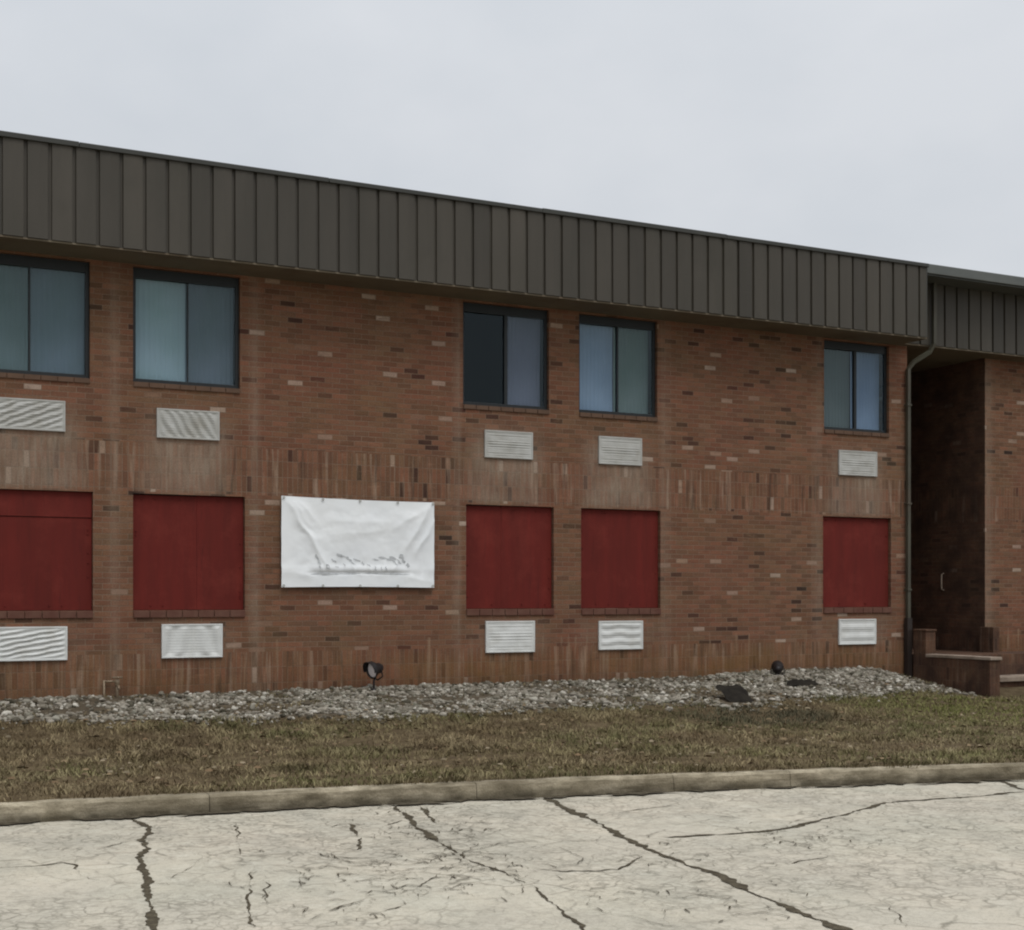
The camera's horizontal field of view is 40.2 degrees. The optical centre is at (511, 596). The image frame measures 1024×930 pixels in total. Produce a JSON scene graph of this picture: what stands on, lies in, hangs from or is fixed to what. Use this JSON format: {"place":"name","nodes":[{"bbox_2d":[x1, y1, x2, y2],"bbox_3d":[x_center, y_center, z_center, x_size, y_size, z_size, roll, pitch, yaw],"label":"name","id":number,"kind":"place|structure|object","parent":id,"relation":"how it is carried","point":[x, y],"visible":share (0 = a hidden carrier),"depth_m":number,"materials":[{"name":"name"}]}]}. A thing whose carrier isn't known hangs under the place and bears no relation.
{"place":"outdoors","nodes":[
{"label":"outdoors","id":0,"kind":"place"},
{"bbox_2d":[0,779,1023,929],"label":"road","id":1,"kind":"structure","parent":0,"point":[939,855],"depth_m":9.42,"materials":[{"name":"concrete"}]},
{"bbox_2d":[0,762,1023,823],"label":"kerb","id":2,"kind":"structure","parent":1,"relation":"on","point":[53,810],"depth_m":12.42,"materials":[{"name":"concrete"}]},
{"bbox_2d":[0,667,1023,801],"bbox_3d":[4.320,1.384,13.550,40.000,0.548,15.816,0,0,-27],"label":"lawn bank","id":3,"kind":"structure","parent":0,"point":[1011,691],"depth_m":14.82,"materials":[{"name":"plant"}]},
{"bbox_2d":[0,666,988,729],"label":"river stones","id":4,"kind":"object","parent":3,"relation":"on","point":[365,697],"visible":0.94,"depth_m":18.09,"materials":[{"name":"grey gravel"}]},
{"bbox_2d":[103,676,122,696],"bbox_3d":[-4.835,1.153,17.004,0.236,0.374,0.132,0,0,17],"label":"standpipe tap","id":5,"kind":"object","parent":4,"relation":"on","point":[117,682],"visible":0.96,"depth_m":16.99,"materials":[{"name":"gold metal"}]},
{"bbox_2d":[363,661,383,689],"bbox_3d":[-1.811,1.080,18.364,0.281,0.480,0.242,0,0,-44],"label":"floodlight","id":6,"kind":"object","parent":4,"relation":"on","point":[372,669],"visible":0.97,"depth_m":18.34,"materials":[{"name":"black metal"}]},
{"bbox_2d":[715,684,753,702],"bbox_3d":[3.086,1.335,19.174,0.500,0.262,0.481,0,0,-27],"label":"fabric scrap","id":7,"kind":"object","parent":4,"relation":"on","point":[735,693],"visible":0.91,"depth_m":19.16,"materials":[{"name":"black fabric"}]},
{"bbox_2d":[770,660,784,674],"bbox_3d":[4.032,1.101,21.252,0.215,0.269,0.220,0,0,8],"label":"floodlight","id":8,"kind":"object","parent":4,"relation":"on","point":[777,666],"visible":1,"depth_m":21.24,"materials":[{"name":"black metal"}]},
{"bbox_2d":[783,679,817,686],"bbox_3d":[4.249,1.268,20.616,0.595,0.120,0.159,0,0,-27],"label":"fabric scrap","id":9,"kind":"object","parent":4,"relation":"on","point":[797,682],"visible":0.98,"depth_m":20.59,"materials":[{"name":"black fabric"}]},
{"bbox_2d":[0,130,1023,699],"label":"brick building","id":10,"kind":"structure","parent":3,"relation":"on","point":[610,448],"depth_m":19.15,"materials":[{"name":"brick"}]},
{"bbox_2d":[0,253,89,383],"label":"window","id":11,"kind":"structure","parent":10,"relation":"in","point":[44,302],"depth_m":16.88,"materials":[{"name":"glass"}]},
{"bbox_2d":[133,267,239,393],"bbox_3d":[-4.116,-3.322,17.609,1.362,1.555,0.324,0,0,-27],"label":"window","id":12,"kind":"structure","parent":10,"relation":"in","point":[186,325],"depth_m":17.64,"materials":[{"name":"glass"}]},
{"bbox_2d":[281,496,433,587],"bbox_3d":[-2.003,-0.713,18.453,2.144,1.175,0.046,0,0,-27],"label":"banner","id":13,"kind":"object","parent":10,"relation":"attached to","point":[327,542],"visible":1,"depth_m":18.43,"materials":[{"name":"fabric"}]},
{"bbox_2d":[463,302,548,413],"bbox_3d":[-0.137,-3.322,19.635,1.363,1.555,0.324,0,0,-27],"label":"window","id":14,"kind":"structure","parent":10,"relation":"in","point":[502,344],"depth_m":19.58,"materials":[{"name":"glass"}]},
{"bbox_2d":[579,314,657,421],"bbox_3d":[1.488,-3.322,20.463,1.349,1.555,0.324,0,0,-27],"label":"window","id":15,"kind":"structure","parent":10,"relation":"in","point":[613,352],"depth_m":20.50,"materials":[{"name":"glass"}]},
{"bbox_2d":[824,340,889,436],"bbox_3d":[5.446,-3.322,22.479,1.352,1.555,0.325,0,0,-27],"label":"window","id":16,"kind":"structure","parent":10,"relation":"in","point":[851,370],"depth_m":22.52,"materials":[{"name":"glass"}]},
{"bbox_2d":[3,679,1023,787],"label":"fallen leaves","id":17,"kind":"object","parent":3,"relation":"on","point":[275,775],"visible":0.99,"depth_m":14.91,"materials":[{"name":"brown plant"}]},
{"bbox_2d":[912,627,1023,696],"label":"entrance stoop","id":18,"kind":"object","parent":3,"relation":"on","point":[989,669],"visible":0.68,"depth_m":22.41,"materials":[{"name":"brick"}]},
{"bbox_2d":[0,0,1023,276],"label":"sky","id":19,"kind":"structure","parent":0,"point":[894,129],"materials":[{"name":"white"}]}
]}

